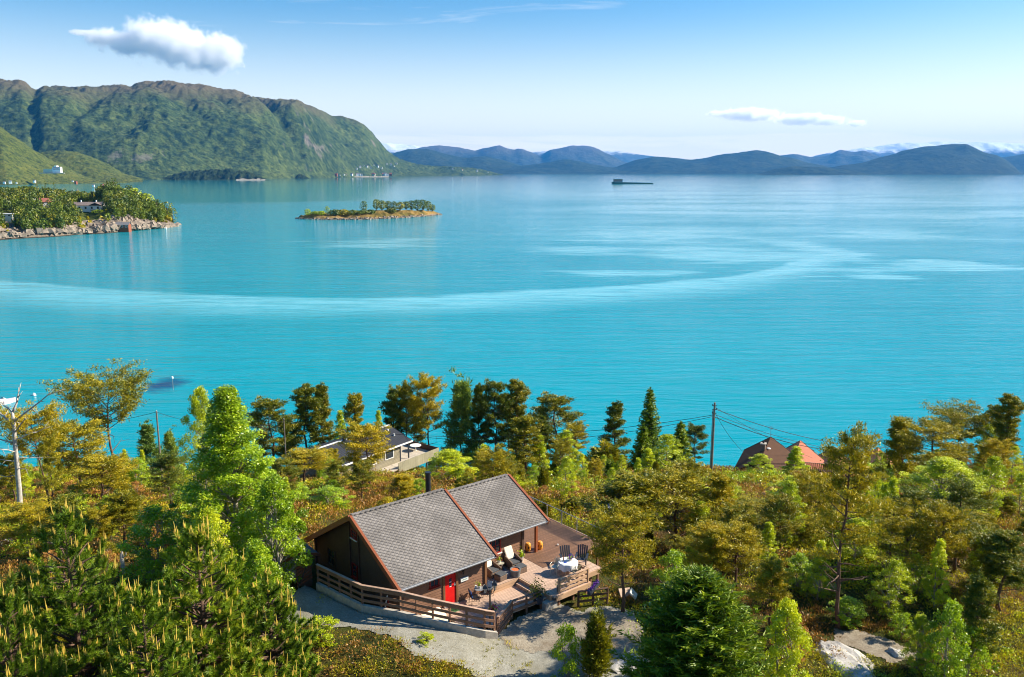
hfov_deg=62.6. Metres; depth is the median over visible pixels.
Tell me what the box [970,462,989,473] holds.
bush
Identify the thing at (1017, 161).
hill
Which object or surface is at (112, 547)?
bush
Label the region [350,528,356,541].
window
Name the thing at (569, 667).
bush
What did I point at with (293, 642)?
candle pine
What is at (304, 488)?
broadleaf tree
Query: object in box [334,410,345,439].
birch
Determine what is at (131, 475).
juniper
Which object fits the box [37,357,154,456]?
umbrella pine
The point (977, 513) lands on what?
pine
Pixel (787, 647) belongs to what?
bush
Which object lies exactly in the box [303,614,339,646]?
bush
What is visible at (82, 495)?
broadleaf tree
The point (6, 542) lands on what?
bush
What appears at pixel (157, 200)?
pine
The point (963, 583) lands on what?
young pine
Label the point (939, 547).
birch
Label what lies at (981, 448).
pine
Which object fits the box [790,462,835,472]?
terrace railing
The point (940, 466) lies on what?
tall birch
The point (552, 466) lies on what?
juniper
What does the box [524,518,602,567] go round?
dark deck
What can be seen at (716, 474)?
young pine
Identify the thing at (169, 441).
young pine
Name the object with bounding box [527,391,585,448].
dark pine
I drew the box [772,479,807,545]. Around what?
birch
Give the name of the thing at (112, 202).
wood
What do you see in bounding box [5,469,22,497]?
birch
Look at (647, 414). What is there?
spruce
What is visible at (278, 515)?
broadleaf tree
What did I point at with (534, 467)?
broadleaf tree
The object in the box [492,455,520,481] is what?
pine
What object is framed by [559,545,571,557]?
slat chair
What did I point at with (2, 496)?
bush
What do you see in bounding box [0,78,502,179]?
mountain
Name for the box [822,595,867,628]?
bush
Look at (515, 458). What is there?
birch
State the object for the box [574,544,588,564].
slat chair
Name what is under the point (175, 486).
bush
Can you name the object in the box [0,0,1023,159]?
sky
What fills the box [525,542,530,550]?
garden lantern
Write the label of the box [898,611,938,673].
birch
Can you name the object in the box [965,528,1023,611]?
dark pine
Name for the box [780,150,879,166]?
hill
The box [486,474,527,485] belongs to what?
birch
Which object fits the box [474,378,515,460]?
dark pine
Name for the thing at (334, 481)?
bush
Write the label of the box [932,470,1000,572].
sparse pine
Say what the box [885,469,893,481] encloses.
bush
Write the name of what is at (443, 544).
cabin
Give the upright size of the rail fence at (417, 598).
2.128 m
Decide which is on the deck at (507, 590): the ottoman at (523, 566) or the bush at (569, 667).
the ottoman at (523, 566)
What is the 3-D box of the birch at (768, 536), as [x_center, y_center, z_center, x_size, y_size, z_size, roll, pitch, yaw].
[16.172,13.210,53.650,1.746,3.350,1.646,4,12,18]
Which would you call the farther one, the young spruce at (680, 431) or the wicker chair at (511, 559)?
the young spruce at (680, 431)
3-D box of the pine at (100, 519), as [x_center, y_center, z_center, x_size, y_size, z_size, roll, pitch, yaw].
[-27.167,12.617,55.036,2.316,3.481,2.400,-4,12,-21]
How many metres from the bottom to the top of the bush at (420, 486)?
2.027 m
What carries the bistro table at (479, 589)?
on the deck at (507, 590)
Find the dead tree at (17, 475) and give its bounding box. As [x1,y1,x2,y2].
[0,384,63,511]
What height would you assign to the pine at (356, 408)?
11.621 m
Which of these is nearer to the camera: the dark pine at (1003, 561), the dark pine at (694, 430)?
the dark pine at (1003, 561)
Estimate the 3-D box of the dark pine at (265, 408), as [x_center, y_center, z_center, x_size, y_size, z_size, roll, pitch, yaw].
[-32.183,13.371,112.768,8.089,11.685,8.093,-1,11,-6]
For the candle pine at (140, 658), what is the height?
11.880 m
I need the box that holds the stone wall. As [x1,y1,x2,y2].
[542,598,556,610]
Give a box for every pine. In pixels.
[0,399,67,502]
[0,452,32,501]
[0,496,53,550]
[0,501,190,676]
[0,564,64,676]
[31,418,112,491]
[32,432,65,503]
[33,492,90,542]
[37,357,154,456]
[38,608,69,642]
[47,506,102,577]
[67,451,142,503]
[82,505,112,545]
[92,488,145,549]
[97,578,200,676]
[111,470,134,491]
[127,516,290,676]
[136,417,165,469]
[139,450,191,503]
[150,199,162,207]
[160,202,174,219]
[160,471,181,500]
[162,423,182,468]
[166,208,177,221]
[227,563,323,676]
[244,395,299,457]
[268,458,302,497]
[276,413,299,457]
[276,445,334,481]
[288,383,329,448]
[305,382,337,447]
[320,448,339,472]
[323,460,353,486]
[333,419,396,483]
[334,392,365,434]
[344,459,376,500]
[359,201,367,210]
[373,199,380,210]
[377,200,387,209]
[378,388,408,433]
[386,379,423,437]
[387,473,422,492]
[390,201,396,208]
[394,481,414,500]
[395,202,404,209]
[402,396,429,443]
[405,371,447,467]
[407,200,414,209]
[414,199,421,210]
[418,200,427,209]
[424,201,431,211]
[440,366,481,464]
[454,476,478,486]
[469,382,490,455]
[472,451,490,476]
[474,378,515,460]
[474,443,516,480]
[491,392,517,452]
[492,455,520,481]
[497,378,532,454]
[499,413,551,477]
[515,460,529,488]
[516,455,531,474]
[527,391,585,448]
[532,415,553,465]
[541,494,553,516]
[547,437,574,470]
[566,420,590,466]
[573,468,675,551]
[580,494,664,611]
[586,457,604,484]
[597,399,634,454]
[630,460,726,548]
[669,457,708,511]
[669,534,698,566]
[678,519,738,571]
[684,422,709,461]
[688,528,735,572]
[693,507,732,572]
[694,515,772,588]
[697,473,740,520]
[707,468,723,508]
[715,490,771,524]
[719,500,762,570]
[738,555,794,625]
[754,492,807,553]
[766,504,829,542]
[786,467,832,524]
[797,420,897,628]
[798,484,843,516]
[857,496,929,592]
[871,415,921,477]
[877,484,945,570]
[894,414,977,464]
[910,497,980,588]
[913,448,955,497]
[918,397,995,464]
[931,501,1001,551]
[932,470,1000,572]
[950,568,1006,670]
[954,444,968,463]
[955,530,1007,591]
[961,442,977,457]
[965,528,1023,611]
[971,444,992,470]
[973,404,1011,452]
[976,488,999,524]
[978,437,1017,474]
[983,393,1023,470]
[986,487,1023,514]
[1013,503,1023,544]
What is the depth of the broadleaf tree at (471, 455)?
116.82 m
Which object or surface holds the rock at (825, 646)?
on the ground at (566, 601)
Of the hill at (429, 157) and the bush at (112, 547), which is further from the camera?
the hill at (429, 157)
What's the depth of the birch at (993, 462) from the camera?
62.82 m
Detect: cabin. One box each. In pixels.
[1,213,15,221]
[304,471,549,614]
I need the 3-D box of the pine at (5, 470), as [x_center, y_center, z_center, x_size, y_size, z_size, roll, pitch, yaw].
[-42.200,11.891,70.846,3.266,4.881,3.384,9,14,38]
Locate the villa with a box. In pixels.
[74,200,104,212]
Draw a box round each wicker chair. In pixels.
[487,560,501,578]
[503,545,522,568]
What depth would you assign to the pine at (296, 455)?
85.39 m
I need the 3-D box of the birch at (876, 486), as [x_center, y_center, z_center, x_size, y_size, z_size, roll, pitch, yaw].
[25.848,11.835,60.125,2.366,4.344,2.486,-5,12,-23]
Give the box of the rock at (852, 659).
[816,641,873,676]
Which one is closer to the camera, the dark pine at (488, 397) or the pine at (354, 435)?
the pine at (354, 435)
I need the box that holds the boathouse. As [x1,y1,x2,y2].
[115,222,131,231]
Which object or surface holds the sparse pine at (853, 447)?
on the ground at (566, 601)
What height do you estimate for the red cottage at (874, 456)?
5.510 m
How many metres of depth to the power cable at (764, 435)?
91.68 m
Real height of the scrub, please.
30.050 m
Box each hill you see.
[0,127,129,184]
[41,150,142,181]
[393,149,521,170]
[417,145,626,166]
[491,150,828,173]
[758,166,871,174]
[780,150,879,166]
[829,144,1022,174]
[1002,154,1023,173]
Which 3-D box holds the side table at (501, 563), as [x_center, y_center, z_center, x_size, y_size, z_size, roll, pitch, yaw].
[-0.732,13.749,50.905,0.537,0.450,0.537,-9,14,-38]
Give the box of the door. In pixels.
[445,573,455,602]
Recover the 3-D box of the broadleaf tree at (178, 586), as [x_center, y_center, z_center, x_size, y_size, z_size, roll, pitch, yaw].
[-15.184,13.668,39.326,3.359,6.431,3.395,-5,12,-25]
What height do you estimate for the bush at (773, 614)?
1.770 m
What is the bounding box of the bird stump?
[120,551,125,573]
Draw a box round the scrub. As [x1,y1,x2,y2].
[0,194,171,231]
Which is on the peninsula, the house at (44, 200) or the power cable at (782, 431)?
the house at (44, 200)
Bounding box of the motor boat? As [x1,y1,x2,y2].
[0,397,15,405]
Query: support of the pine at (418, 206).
on the islet at (382, 213)
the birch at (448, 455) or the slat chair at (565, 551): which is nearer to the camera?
the slat chair at (565, 551)
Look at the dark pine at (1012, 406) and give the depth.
93.43 m
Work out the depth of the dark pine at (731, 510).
54.33 m
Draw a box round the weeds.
[316,592,638,675]
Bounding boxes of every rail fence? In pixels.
[316,564,494,630]
[496,600,512,634]
[512,590,541,618]
[558,563,589,593]
[577,587,608,607]
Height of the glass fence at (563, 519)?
1.045 m
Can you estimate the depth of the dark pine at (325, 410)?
117.89 m
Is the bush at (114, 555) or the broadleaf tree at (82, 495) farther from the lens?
the broadleaf tree at (82, 495)
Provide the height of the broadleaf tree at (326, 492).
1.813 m
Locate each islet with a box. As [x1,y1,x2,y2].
[163,168,264,179]
[295,174,307,177]
[296,210,439,219]
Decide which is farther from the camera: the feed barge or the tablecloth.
the feed barge
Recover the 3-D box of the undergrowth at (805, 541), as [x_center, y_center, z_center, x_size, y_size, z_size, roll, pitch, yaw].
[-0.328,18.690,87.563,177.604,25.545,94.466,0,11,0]
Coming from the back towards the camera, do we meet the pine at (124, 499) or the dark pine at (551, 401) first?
the dark pine at (551, 401)
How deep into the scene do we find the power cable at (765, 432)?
90.35 m
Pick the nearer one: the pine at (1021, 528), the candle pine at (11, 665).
the candle pine at (11, 665)
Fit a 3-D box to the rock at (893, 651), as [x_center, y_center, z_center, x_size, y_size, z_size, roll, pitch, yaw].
[19.794,16.357,43.408,0.904,0.655,0.903,-1,11,-8]
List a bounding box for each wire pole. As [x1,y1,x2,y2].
[156,410,162,483]
[283,418,286,465]
[709,402,716,475]
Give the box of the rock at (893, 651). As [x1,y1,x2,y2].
[885,646,904,658]
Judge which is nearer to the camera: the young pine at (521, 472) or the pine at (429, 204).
the young pine at (521, 472)
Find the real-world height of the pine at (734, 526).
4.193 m
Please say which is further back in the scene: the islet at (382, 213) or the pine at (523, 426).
the islet at (382, 213)
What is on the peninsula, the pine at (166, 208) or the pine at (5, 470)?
the pine at (166, 208)
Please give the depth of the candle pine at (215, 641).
23.10 m
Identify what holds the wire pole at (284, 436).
on the ground at (566, 601)
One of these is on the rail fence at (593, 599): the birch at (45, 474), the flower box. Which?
the flower box
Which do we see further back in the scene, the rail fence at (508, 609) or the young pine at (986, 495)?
the young pine at (986, 495)
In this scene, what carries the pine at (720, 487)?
on the ground at (566, 601)
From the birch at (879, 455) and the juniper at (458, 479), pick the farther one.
the birch at (879, 455)
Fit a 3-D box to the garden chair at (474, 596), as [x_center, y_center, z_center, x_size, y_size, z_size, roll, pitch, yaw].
[-2.177,14.558,47.580,0.535,0.956,0.543,-5,12,-23]
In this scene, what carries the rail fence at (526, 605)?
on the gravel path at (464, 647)
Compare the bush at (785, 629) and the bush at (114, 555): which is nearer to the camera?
the bush at (785, 629)
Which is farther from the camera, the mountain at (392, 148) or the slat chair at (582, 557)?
the mountain at (392, 148)
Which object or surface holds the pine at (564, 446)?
on the ground at (566, 601)
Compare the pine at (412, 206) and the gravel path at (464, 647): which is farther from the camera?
the pine at (412, 206)
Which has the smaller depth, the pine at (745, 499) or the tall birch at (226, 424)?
the tall birch at (226, 424)
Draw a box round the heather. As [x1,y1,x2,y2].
[0,460,1023,676]
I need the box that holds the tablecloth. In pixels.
[557,557,577,571]
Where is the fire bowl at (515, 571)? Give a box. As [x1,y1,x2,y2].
[510,566,520,577]
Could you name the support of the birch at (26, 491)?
on the ground at (566, 601)
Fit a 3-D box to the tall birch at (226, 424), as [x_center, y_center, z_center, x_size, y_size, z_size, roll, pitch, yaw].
[-16.498,8.424,49.760,7.337,11.861,7.669,3,12,14]
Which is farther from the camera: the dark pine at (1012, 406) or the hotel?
the hotel
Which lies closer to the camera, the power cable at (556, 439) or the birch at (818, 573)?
the birch at (818, 573)
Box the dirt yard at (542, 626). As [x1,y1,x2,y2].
[500,606,643,656]
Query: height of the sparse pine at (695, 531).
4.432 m
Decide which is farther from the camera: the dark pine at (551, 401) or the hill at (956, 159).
the hill at (956, 159)
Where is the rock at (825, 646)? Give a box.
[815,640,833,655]
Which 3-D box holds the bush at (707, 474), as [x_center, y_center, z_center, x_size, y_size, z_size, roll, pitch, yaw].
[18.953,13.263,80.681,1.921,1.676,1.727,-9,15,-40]
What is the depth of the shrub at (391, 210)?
930.64 m
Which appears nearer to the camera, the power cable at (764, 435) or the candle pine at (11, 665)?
the candle pine at (11, 665)
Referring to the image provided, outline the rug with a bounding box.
[487,568,510,581]
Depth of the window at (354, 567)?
49.35 m
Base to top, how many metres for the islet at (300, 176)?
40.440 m
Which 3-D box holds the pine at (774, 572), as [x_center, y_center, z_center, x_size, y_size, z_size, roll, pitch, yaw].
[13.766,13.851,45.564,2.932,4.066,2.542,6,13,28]
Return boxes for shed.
[259,537,319,586]
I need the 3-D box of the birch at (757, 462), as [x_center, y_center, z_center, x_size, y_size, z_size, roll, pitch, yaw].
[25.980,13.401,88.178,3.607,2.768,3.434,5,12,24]
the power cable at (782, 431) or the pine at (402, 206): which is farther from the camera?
the pine at (402, 206)
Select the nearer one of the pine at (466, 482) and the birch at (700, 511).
the birch at (700, 511)
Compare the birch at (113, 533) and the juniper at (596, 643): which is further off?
the birch at (113, 533)
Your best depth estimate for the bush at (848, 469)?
87.95 m
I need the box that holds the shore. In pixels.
[102,176,388,185]
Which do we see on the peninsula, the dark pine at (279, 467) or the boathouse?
the boathouse
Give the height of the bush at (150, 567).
2.120 m
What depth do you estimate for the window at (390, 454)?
105.58 m
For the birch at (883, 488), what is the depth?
57.17 m
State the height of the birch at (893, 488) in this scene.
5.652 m
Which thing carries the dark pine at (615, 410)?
on the ground at (566, 601)
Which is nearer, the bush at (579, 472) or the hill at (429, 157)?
the bush at (579, 472)
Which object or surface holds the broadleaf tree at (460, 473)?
on the ground at (566, 601)
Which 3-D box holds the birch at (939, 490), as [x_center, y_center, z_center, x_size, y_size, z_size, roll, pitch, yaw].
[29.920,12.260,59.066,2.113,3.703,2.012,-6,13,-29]
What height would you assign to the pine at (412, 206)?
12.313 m
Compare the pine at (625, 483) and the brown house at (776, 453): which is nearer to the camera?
the pine at (625, 483)
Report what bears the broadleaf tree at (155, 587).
on the ground at (566, 601)
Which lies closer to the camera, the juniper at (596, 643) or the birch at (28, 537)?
the juniper at (596, 643)
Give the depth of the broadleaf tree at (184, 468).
86.86 m
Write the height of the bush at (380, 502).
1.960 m
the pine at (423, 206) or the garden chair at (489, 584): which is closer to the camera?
the garden chair at (489, 584)
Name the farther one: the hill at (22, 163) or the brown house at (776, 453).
the hill at (22, 163)
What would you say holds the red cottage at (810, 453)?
on the ground at (566, 601)
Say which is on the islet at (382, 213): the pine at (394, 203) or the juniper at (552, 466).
the pine at (394, 203)
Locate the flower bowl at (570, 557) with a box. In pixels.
[567,554,573,560]
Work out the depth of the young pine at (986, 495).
57.92 m
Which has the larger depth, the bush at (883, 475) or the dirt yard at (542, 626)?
the bush at (883, 475)
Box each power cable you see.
[284,415,711,436]
[404,417,708,441]
[715,417,819,448]
[717,415,824,447]
[718,410,888,447]
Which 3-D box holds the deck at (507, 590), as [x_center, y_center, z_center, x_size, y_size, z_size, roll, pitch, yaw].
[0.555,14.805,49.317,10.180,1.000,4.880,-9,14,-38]
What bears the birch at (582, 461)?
on the ground at (566, 601)
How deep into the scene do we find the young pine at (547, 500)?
64.62 m
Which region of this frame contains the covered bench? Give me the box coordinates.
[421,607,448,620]
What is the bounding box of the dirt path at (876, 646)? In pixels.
[833,628,922,662]
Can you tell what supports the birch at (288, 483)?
on the ground at (566, 601)
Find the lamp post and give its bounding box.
[483,580,496,629]
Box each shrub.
[329,209,340,215]
[339,209,349,215]
[348,209,359,214]
[356,210,369,213]
[384,208,395,212]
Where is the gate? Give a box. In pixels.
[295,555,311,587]
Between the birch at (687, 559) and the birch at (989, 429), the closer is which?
the birch at (687, 559)
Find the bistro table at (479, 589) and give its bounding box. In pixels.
[474,586,483,601]
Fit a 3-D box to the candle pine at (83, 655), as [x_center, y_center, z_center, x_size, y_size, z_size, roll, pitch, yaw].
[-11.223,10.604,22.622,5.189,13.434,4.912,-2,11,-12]
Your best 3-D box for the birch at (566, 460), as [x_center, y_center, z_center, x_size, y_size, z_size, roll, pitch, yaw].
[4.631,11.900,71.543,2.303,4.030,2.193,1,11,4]
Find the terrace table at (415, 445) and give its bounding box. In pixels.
[410,443,420,450]
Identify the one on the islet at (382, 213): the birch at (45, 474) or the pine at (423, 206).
the pine at (423, 206)
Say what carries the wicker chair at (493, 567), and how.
on the rug
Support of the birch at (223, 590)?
on the ground at (566, 601)
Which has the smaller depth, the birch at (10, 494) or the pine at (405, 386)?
the birch at (10, 494)
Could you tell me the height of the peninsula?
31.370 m
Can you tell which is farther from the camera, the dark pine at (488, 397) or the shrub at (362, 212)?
the shrub at (362, 212)
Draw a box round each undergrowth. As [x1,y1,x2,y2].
[0,462,1023,676]
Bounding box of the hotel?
[39,166,64,173]
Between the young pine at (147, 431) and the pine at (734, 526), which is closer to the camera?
the pine at (734, 526)
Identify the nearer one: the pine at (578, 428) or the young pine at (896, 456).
the young pine at (896, 456)
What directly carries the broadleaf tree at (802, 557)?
on the ground at (566, 601)
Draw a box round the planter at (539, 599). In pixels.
[527,577,548,604]
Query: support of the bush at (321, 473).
on the ground at (566, 601)
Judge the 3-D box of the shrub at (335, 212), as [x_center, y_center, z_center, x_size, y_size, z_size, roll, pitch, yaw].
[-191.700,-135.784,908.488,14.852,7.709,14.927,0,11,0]
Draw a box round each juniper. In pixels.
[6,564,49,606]
[122,463,135,489]
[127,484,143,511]
[139,574,152,595]
[453,472,460,487]
[535,461,552,487]
[549,462,556,476]
[561,496,583,511]
[574,438,631,474]
[575,595,618,676]
[603,454,618,478]
[644,531,655,547]
[651,457,661,472]
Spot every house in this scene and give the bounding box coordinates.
[39,198,50,207]
[300,424,438,477]
[734,426,789,472]
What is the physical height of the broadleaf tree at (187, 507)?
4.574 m
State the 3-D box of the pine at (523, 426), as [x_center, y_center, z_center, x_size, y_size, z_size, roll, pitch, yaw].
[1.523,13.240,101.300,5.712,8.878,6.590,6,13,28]
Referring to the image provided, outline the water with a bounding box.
[0,174,1023,468]
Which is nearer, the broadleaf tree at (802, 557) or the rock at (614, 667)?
the rock at (614, 667)
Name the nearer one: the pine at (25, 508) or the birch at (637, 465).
the pine at (25, 508)
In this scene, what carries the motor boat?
on the water
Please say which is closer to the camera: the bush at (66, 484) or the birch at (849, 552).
the birch at (849, 552)
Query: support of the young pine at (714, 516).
on the ground at (566, 601)
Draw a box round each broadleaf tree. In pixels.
[64,484,90,507]
[115,503,184,586]
[129,457,152,487]
[148,577,176,614]
[156,564,225,671]
[168,484,202,547]
[175,464,190,480]
[232,474,313,588]
[234,536,295,624]
[287,481,311,503]
[308,485,355,509]
[317,455,341,478]
[454,468,463,477]
[464,451,475,466]
[525,464,539,482]
[561,459,577,474]
[642,548,687,600]
[783,551,817,593]
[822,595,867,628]
[897,553,934,599]
[922,598,971,676]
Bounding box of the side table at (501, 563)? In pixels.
[496,561,503,569]
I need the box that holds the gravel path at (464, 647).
[282,585,646,676]
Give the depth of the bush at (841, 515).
60.58 m
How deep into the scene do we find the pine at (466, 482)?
67.30 m
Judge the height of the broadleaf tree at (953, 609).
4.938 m
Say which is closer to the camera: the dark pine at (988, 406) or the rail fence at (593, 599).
the rail fence at (593, 599)
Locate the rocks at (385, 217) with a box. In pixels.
[295,214,441,219]
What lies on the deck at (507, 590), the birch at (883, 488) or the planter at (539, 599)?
the planter at (539, 599)
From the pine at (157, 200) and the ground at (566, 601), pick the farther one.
the pine at (157, 200)
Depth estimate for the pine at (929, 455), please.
69.01 m
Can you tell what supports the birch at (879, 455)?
on the ground at (566, 601)
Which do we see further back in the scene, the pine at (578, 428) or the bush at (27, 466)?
the pine at (578, 428)
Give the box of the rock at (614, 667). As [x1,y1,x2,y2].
[610,651,647,673]
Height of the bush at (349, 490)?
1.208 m
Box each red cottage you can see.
[786,441,823,468]
[819,451,851,468]
[865,448,891,465]
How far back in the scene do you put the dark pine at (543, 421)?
113.90 m
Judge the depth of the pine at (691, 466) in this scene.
68.59 m
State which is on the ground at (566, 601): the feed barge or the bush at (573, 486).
the bush at (573, 486)
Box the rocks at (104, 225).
[0,214,181,237]
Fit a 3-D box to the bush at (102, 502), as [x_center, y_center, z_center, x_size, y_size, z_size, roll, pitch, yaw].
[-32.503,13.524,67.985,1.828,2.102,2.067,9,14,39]
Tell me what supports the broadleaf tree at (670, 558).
on the ground at (566, 601)
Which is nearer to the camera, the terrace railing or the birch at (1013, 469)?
the birch at (1013, 469)
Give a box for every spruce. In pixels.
[607,563,777,676]
[627,424,655,469]
[629,387,668,467]
[665,421,693,462]
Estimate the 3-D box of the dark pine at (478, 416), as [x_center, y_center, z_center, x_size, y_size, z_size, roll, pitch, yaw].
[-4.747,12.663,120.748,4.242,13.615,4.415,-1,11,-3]
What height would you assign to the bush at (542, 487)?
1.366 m
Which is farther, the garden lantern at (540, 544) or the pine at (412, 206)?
the pine at (412, 206)
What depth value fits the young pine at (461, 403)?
118.71 m
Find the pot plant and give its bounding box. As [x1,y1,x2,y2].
[517,546,524,561]
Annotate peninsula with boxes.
[0,197,172,239]
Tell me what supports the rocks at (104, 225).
on the peninsula
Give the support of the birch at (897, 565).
on the ground at (566, 601)
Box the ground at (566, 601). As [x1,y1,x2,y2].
[0,467,1023,676]
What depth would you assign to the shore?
5097.36 m
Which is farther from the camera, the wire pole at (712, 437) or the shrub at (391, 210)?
the shrub at (391, 210)
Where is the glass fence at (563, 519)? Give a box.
[530,496,595,535]
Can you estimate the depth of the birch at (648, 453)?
94.14 m
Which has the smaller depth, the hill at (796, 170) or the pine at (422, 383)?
the pine at (422, 383)
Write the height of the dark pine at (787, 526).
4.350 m
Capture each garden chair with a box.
[468,588,478,600]
[483,579,493,595]
[550,557,560,574]
[570,565,581,576]
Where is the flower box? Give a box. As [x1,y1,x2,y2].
[586,578,599,595]
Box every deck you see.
[442,556,600,627]
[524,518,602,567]
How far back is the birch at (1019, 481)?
64.56 m
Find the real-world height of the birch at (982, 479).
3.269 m
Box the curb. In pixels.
[316,582,497,638]
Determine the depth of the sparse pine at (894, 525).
48.69 m
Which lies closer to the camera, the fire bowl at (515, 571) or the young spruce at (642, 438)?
the fire bowl at (515, 571)
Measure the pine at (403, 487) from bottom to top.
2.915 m
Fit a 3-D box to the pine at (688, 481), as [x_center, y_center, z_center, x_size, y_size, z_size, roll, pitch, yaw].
[11.723,12.749,61.813,7.008,6.412,8.165,-4,12,-18]
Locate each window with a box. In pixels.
[327,547,335,568]
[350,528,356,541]
[351,562,358,580]
[385,449,393,459]
[429,579,440,589]
[489,539,501,553]
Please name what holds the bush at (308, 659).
on the ground at (566, 601)
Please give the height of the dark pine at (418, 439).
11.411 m
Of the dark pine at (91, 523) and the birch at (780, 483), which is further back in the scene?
the birch at (780, 483)
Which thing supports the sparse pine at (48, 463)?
on the ground at (566, 601)
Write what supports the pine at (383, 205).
on the islet at (382, 213)
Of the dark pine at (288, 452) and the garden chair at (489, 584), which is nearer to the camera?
the garden chair at (489, 584)
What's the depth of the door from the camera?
47.39 m
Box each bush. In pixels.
[0,485,10,497]
[0,489,7,502]
[0,529,21,555]
[21,462,39,482]
[42,550,71,568]
[57,480,76,492]
[92,476,107,490]
[95,541,126,561]
[96,494,113,508]
[100,550,126,575]
[131,480,143,494]
[135,559,164,589]
[166,483,183,505]
[282,645,320,676]
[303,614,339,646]
[312,468,327,479]
[325,479,343,497]
[343,486,355,497]
[376,496,393,505]
[412,478,425,494]
[416,631,436,647]
[460,467,476,480]
[533,485,549,496]
[548,622,586,676]
[564,480,584,496]
[576,469,587,482]
[704,468,713,483]
[743,473,756,483]
[765,606,808,633]
[769,638,804,661]
[784,622,813,652]
[803,579,848,603]
[833,514,848,530]
[842,462,858,476]
[870,471,889,491]
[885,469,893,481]
[887,612,917,642]
[940,624,999,674]
[966,466,979,479]
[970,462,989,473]
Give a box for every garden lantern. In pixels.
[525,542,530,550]
[538,540,542,549]
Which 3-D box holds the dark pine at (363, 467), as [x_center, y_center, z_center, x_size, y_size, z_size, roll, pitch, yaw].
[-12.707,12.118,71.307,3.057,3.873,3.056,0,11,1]
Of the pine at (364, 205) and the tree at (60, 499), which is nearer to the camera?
the tree at (60, 499)
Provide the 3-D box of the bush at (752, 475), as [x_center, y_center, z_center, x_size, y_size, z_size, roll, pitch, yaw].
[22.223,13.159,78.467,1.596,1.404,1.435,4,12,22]
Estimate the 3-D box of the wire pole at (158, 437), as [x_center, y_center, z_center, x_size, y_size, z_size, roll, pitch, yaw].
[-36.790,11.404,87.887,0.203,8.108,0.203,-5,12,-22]
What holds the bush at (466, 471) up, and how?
on the ground at (566, 601)
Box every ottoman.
[494,570,506,581]
[515,563,526,573]
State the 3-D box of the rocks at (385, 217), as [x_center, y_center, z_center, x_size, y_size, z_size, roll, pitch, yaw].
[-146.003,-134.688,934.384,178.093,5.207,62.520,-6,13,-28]
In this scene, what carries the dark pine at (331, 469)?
on the ground at (566, 601)
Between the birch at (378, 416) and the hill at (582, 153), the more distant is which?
the hill at (582, 153)
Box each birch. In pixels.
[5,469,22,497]
[13,468,36,501]
[17,523,37,555]
[38,466,53,483]
[46,494,96,532]
[105,503,117,538]
[119,580,129,614]
[139,450,149,478]
[168,384,297,583]
[174,385,213,495]
[178,504,243,601]
[206,565,240,619]
[283,476,293,503]
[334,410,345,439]
[375,410,382,423]
[419,448,478,482]
[474,444,494,476]
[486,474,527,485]
[508,454,517,468]
[527,435,553,475]
[553,429,581,472]
[553,456,579,499]
[575,453,589,476]
[599,455,609,475]
[605,467,615,483]
[616,454,626,472]
[633,457,642,475]
[640,448,654,470]
[648,434,687,469]
[653,486,665,517]
[681,501,710,537]
[681,541,703,566]
[714,483,744,516]
[744,453,774,473]
[753,522,779,569]
[757,597,813,676]
[765,475,817,502]
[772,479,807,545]
[781,446,810,474]
[801,540,831,600]
[831,516,880,562]
[856,475,882,525]
[864,482,890,542]
[865,559,916,619]
[872,451,886,472]
[872,477,904,555]
[895,456,993,520]
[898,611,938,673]
[922,538,951,609]
[928,488,946,537]
[966,529,1002,597]
[968,424,1001,472]
[973,455,1009,516]
[974,471,989,490]
[1004,446,1022,478]
[1008,472,1023,516]
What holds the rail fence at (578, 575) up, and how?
on the deck at (507, 590)
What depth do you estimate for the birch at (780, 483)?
65.72 m
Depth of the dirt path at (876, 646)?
44.34 m
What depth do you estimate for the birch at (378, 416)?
109.96 m
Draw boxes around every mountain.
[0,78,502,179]
[382,143,680,162]
[813,141,1023,156]
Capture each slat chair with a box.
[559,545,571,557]
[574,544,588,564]
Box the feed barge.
[612,179,652,183]

